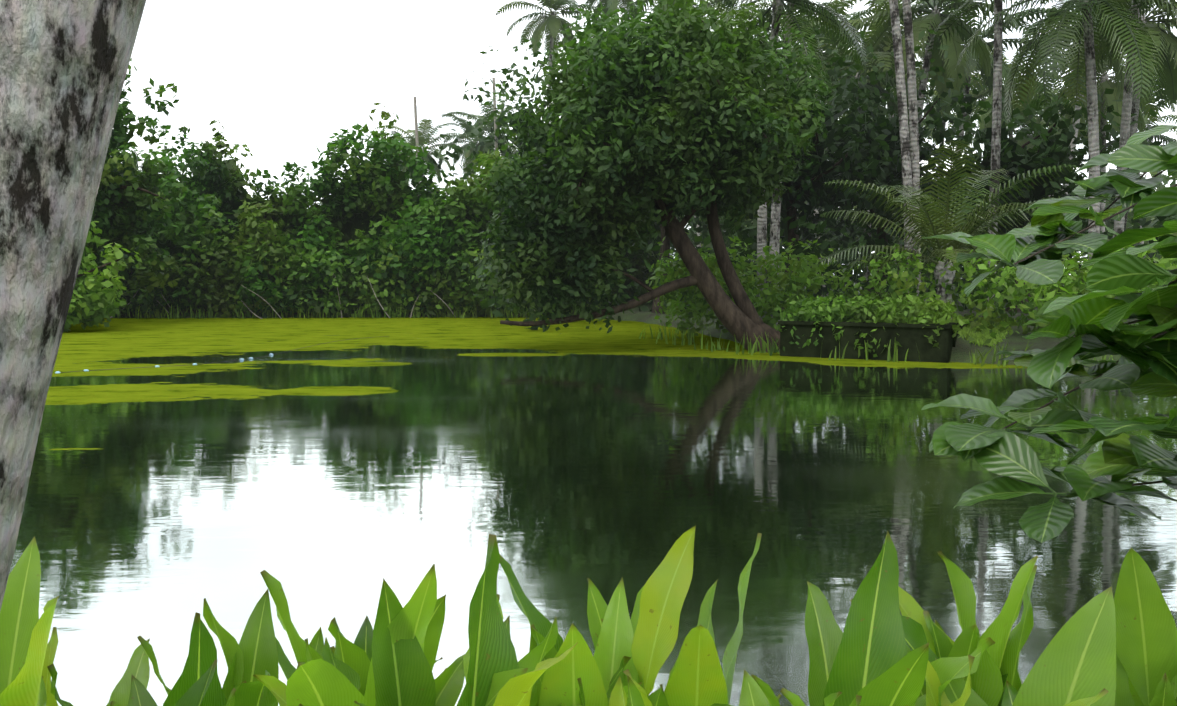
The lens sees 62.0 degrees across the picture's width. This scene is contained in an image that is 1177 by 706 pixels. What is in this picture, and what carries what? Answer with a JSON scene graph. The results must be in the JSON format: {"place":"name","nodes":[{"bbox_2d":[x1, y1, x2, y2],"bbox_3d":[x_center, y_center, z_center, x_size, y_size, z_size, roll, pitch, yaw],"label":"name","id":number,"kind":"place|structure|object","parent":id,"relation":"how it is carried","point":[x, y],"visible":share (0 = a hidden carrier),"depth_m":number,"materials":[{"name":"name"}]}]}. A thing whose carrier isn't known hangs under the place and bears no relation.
{"place":"outdoors","nodes":[
{"label":"outdoors","id":0,"kind":"place"},
{"bbox_2d":[9,317,1176,705],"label":"pond water","id":1,"kind":"structure","parent":0,"point":[341,477],"depth_m":7.77,"materials":[{"name":"green liquid"}]},
{"bbox_2d":[55,336,383,373],"bbox_3d":[-6.697,-0.051,21.420,1.363,0.049,10.666,2,5,19],"label":"net line","id":2,"kind":"object","parent":1,"relation":"on","point":[58,372],"visible":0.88,"depth_m":18.12,"materials":[{"name":"white plastic"}]},
{"bbox_2d":[110,275,1148,369],"bbox_3d":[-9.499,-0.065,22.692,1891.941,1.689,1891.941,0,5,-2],"label":"ground","id":3,"kind":"structure","parent":0,"point":[961,349],"depth_m":26.86,"materials":[{"name":"green plant"}]},
{"bbox_2d":[0,0,145,610],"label":"trunk","id":4,"kind":"object","parent":3,"relation":"on","point":[64,64],"visible":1,"depth_m":1.56,"materials":[{"name":"grey plant"}]},
{"bbox_2d":[63,221,141,331],"bbox_3d":[-19.287,-2.116,29.066,11.748,5.132,6.246,0,5,-2],"label":"bush","id":5,"kind":"object","parent":3,"relation":"on","point":[91,304],"visible":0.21,"depth_m":28.69,"materials":[{"name":"green plant"}]},
{"bbox_2d":[77,58,222,292],"bbox_3d":[-16.950,-5.539,32.561,8.738,11.272,6.948,0,5,-2],"label":"tall tree","id":6,"kind":"object","parent":3,"relation":"on","point":[123,202],"visible":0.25,"depth_m":32.80,"materials":[{"name":"green plant"}]},
{"bbox_2d":[78,103,660,318],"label":"bushes","id":7,"kind":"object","parent":3,"relation":"on","point":[374,231],"depth_m":38.60,"materials":[{"name":"green plant"}]},
{"bbox_2d":[370,131,434,185],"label":"palm","id":8,"kind":"object","parent":3,"relation":"on","point":[395,132],"visible":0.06,"depth_m":91.92,"materials":[{"name":"green plant"}]},
{"bbox_2d":[375,119,468,182],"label":"palm","id":9,"kind":"object","parent":3,"relation":"on","point":[423,138],"visible":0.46,"depth_m":77.88,"materials":[{"name":"green plant"}]},
{"bbox_2d":[414,78,497,184],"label":"poles","id":10,"kind":"object","parent":3,"relation":"on","point":[416,123],"visible":0.21,"depth_m":44.97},
{"bbox_2d":[441,111,499,180],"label":"palm","id":11,"kind":"object","parent":3,"relation":"on","point":[466,126],"visible":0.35,"depth_m":82.70,"materials":[{"name":"green plant"}]},
{"bbox_2d":[441,94,521,165],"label":"palm","id":12,"kind":"object","parent":3,"relation":"on","point":[476,133],"visible":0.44,"depth_m":70.31,"materials":[{"name":"green plant"}]},
{"bbox_2d":[428,37,573,194],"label":"dark tree","id":13,"kind":"object","parent":3,"relation":"on","point":[458,148],"visible":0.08,"depth_m":41.87,"materials":[{"name":"green plant"}]},
{"bbox_2d":[496,0,607,122],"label":"palm","id":14,"kind":"object","parent":3,"relation":"on","point":[551,24],"visible":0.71,"depth_m":60.30,"materials":[{"name":"green plant"}]},
{"bbox_2d":[0,526,1176,705],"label":"foreground leafy plants","id":15,"kind":"object","parent":3,"relation":"on","point":[1105,648],"visible":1,"depth_m":2.19,"materials":[{"name":"green plant"}]},
{"bbox_2d":[581,0,642,23],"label":"palm","id":16,"kind":"object","parent":3,"relation":"on","point":[615,5],"visible":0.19,"depth_m":74.08,"materials":[{"name":"green plant"}]},
{"bbox_2d":[113,303,1120,368],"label":"waterline grass","id":17,"kind":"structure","parent":3,"relation":"on","point":[751,350],"depth_m":37.00,"materials":[{"name":"green plant"}]},
{"bbox_2d":[468,0,834,351],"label":"leaning tree","id":18,"kind":"object","parent":3,"relation":"on","point":[653,120],"visible":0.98,"depth_m":20.36,"materials":[{"name":"green plant"}]},
{"bbox_2d":[606,0,732,246],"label":"palm","id":19,"kind":"object","parent":3,"relation":"on","point":[665,9],"visible":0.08,"depth_m":47.56,"materials":[{"name":"green plant"}]},
{"bbox_2d":[651,204,726,313],"bbox_3d":[2.700,-6.487,35.398,8.118,10.365,8.295,3,5,29],"label":"dark tree","id":20,"kind":"object","parent":3,"relation":"on","point":[665,246],"depth_m":35.67,"materials":[{"name":"green plant"}]},
{"bbox_2d":[699,0,783,231],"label":"palm","id":21,"kind":"object","parent":3,"relation":"on","point":[720,6],"depth_m":55.97,"materials":[{"name":"green plant"}]},
{"bbox_2d":[646,232,845,341],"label":"shrubs","id":22,"kind":"object","parent":3,"relation":"on","point":[772,296],"visible":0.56,"depth_m":23.99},
{"bbox_2d":[768,2,793,323],"bbox_3d":[6.069,-7.836,27.030,7.460,14.248,7.310,0,5,-2],"label":"palm tree","id":23,"kind":"object","parent":3,"relation":"on","point":[775,225],"visible":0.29,"depth_m":27.00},
{"bbox_2d":[642,0,941,319],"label":"palm tree","id":24,"kind":"object","parent":3,"relation":"on","point":[777,9],"visible":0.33,"depth_m":25.93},
{"bbox_2d":[695,2,920,315],"bbox_3d":[6.379,-5.860,30.679,8.117,9.737,7.149,4,6,42],"label":"dark tree","id":25,"kind":"object","parent":3,"relation":"on","point":[853,148],"visible":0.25,"depth_m":29.77,"materials":[{"name":"green plant"}]},
{"bbox_2d":[458,159,1174,329],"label":"shrubs","id":26,"kind":"object","parent":3,"relation":"on","point":[828,242],"visible":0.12,"depth_m":30.87,"materials":[{"name":"green plant"}]},
{"bbox_2d":[746,0,892,296],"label":"palm","id":27,"kind":"object","parent":3,"relation":"on","point":[842,4],"visible":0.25,"depth_m":42.38,"materials":[{"name":"green plant"}]},
{"bbox_2d":[777,2,879,273],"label":"palm","id":28,"kind":"object","parent":3,"relation":"on","point":[856,15],"visible":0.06,"depth_m":53.14,"materials":[{"name":"green plant"}]},
{"bbox_2d":[784,4,936,294],"bbox_3d":[10.123,-7.070,36.276,6.936,11.051,7.316,0,5,-2],"label":"palm","id":29,"kind":"object","parent":3,"relation":"on","point":[874,41],"visible":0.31,"depth_m":35.74,"materials":[{"name":"green plant"}]},
{"bbox_2d":[778,319,973,362],"bbox_3d":[6.127,-0.016,20.735,3.368,1.385,3.190,3,5,28],"label":"planter box","id":30,"kind":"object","parent":3,"relation":"on","point":[910,336],"depth_m":19.27,"materials":[{"name":"concrete"}]},
{"bbox_2d":[774,293,969,356],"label":"wall plants","id":31,"kind":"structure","parent":30,"relation":"on","point":[867,310],"depth_m":19.50,"materials":[{"name":"green plant"}]},
{"bbox_2d":[831,0,931,119],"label":"palm","id":32,"kind":"object","parent":3,"relation":"on","point":[878,5],"visible":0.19,"depth_m":44.86,"materials":[{"name":"green plant"}]},
{"bbox_2d":[783,30,985,304],"bbox_3d":[9.750,-5.840,33.253,7.680,8.691,7.775,4,6,38],"label":"dark tree","id":33,"kind":"object","parent":3,"relation":"on","point":[926,149],"visible":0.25,"depth_m":31.45,"materials":[{"name":"green plant"}]},
{"bbox_2d":[889,0,916,305],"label":"twin palm","id":34,"kind":"object","parent":3,"relation":"on","point":[901,101],"visible":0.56,"depth_m":23.85,"materials":[{"name":"grey plant"}]},
{"bbox_2d":[902,0,920,295],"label":"twin palm","id":35,"kind":"object","parent":3,"relation":"on","point":[912,97],"visible":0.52,"depth_m":24.40,"materials":[{"name":"grey plant"}]},
{"bbox_2d":[870,69,968,281],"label":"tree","id":36,"kind":"object","parent":3,"relation":"on","point":[922,124],"visible":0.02,"depth_m":50.39,"materials":[{"name":"green plant"}]},
{"bbox_2d":[833,0,1019,273],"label":"palm","id":37,"kind":"object","parent":3,"relation":"on","point":[932,20],"visible":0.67,"depth_m":33.36,"materials":[{"name":"green plant"}]},
{"bbox_2d":[818,140,1078,318],"bbox_3d":[7.915,-2.511,21.503,5.854,3.876,5.860,0,5,-2],"label":"young palm","id":38,"kind":"object","parent":3,"relation":"on","point":[942,253],"visible":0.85,"depth_m":21.10,"materials":[{"name":"green plant"}]},
{"bbox_2d":[916,54,986,185],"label":"palm","id":39,"kind":"object","parent":3,"relation":"on","point":[969,118],"visible":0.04,"depth_m":57.27,"materials":[{"name":"green plant"}]},
{"bbox_2d":[870,0,1080,298],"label":"palm","id":40,"kind":"object","parent":3,"relation":"on","point":[973,62],"visible":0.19,"depth_m":38.81,"materials":[{"name":"green plant"}]},
{"bbox_2d":[948,47,1015,174],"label":"palm","id":41,"kind":"object","parent":3,"relation":"on","point":[980,89],"depth_m":62.88,"materials":[{"name":"green plant"}]},
{"bbox_2d":[950,316,1016,346],"bbox_3d":[7.026,-0.452,21.638,4.230,0.722,4.250,2,5,28],"label":"bush","id":42,"kind":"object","parent":3,"relation":"on","point":[981,338],"depth_m":19.95,"materials":[{"name":"green plant"}]},
{"bbox_2d":[981,0,1002,316],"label":"palm","id":43,"kind":"object","parent":3,"relation":"on","point":[997,102],"visible":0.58,"depth_m":23.72,"materials":[{"name":"grey plant"}]},
{"bbox_2d":[826,238,1176,344],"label":"shrubs","id":44,"kind":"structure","parent":3,"relation":"on","point":[900,284],"depth_m":20.02,"materials":[{"name":"green plant"}]},
{"bbox_2d":[971,35,1063,138],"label":"palm","id":45,"kind":"object","parent":3,"relation":"on","point":[981,124],"visible":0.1,"depth_m":53.99,"materials":[{"name":"green plant"}]},
{"bbox_2d":[889,71,1164,311],"bbox_3d":[12.723,-4.552,29.140,7.659,6.902,6.964,0,5,-2],"label":"dark tree","id":46,"kind":"object","parent":3,"relation":"on","point":[1052,150],"visible":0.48,"depth_m":28.00,"materials":[{"name":"green plant"}]},
{"bbox_2d":[948,76,1119,164],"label":"palm","id":47,"kind":"object","parent":3,"relation":"on","point":[1026,122],"visible":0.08,"depth_m":47.19,"materials":[{"name":"green plant"}]},
{"bbox_2d":[921,125,1176,542],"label":"leafy shrub","id":48,"kind":"object","parent":3,"relation":"on","point":[1042,242],"visible":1,"depth_m":3.12,"materials":[{"name":"green plant"}]},
{"bbox_2d":[927,0,1176,259],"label":"palm","id":49,"kind":"object","parent":3,"relation":"on","point":[1084,9],"visible":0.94,"depth_m":21.80,"materials":[{"name":"green plant"}]},
{"bbox_2d":[1017,77,1087,195],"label":"palm","id":50,"kind":"object","parent":3,"relation":"on","point":[1059,131],"visible":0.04,"depth_m":58.90,"materials":[{"name":"green plant"}]},
{"bbox_2d":[988,0,1176,194],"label":"palm","id":51,"kind":"object","parent":3,"relation":"on","point":[1119,79],"visible":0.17,"depth_m":37.78,"materials":[{"name":"green plant"}]},
{"bbox_2d":[1015,22,1175,231],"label":"palm","id":52,"kind":"object","parent":3,"relation":"on","point":[1105,81],"visible":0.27,"depth_m":41.53,"materials":[{"name":"green plant"}]},
{"bbox_2d":[1030,0,1176,229],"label":"palm","id":53,"kind":"object","parent":3,"relation":"on","point":[1164,41],"visible":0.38,"depth_m":29.80,"materials":[{"name":"green plant"}]},
{"bbox_2d":[1093,0,1159,249],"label":"palm","id":54,"kind":"object","parent":3,"relation":"on","point":[1125,132],"visible":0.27,"depth_m":23.84,"materials":[{"name":"grey plant"}]},
{"bbox_2d":[1083,82,1176,258],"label":"palm","id":55,"kind":"object","parent":3,"relation":"on","point":[1166,139],"visible":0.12,"depth_m":49.73,"materials":[{"name":"green plant"}]},
{"bbox_2d":[1124,0,1176,28],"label":"palm","id":56,"kind":"object","parent":3,"relation":"on","point":[1140,2],"visible":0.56,"depth_m":23.14,"materials":[{"name":"green plant"}]},
{"bbox_2d":[113,0,1176,274],"label":"sky","id":57,"kind":"structure","parent":0,"point":[280,77],"materials":[{"name":"white"}]},
{"bbox_2d":[254,168,1176,263],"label":"treeline backdrop","id":58,"kind":"structure","parent":0,"point":[1154,219],"depth_m":60.87,"materials":[{"name":"green plant"}]}
]}

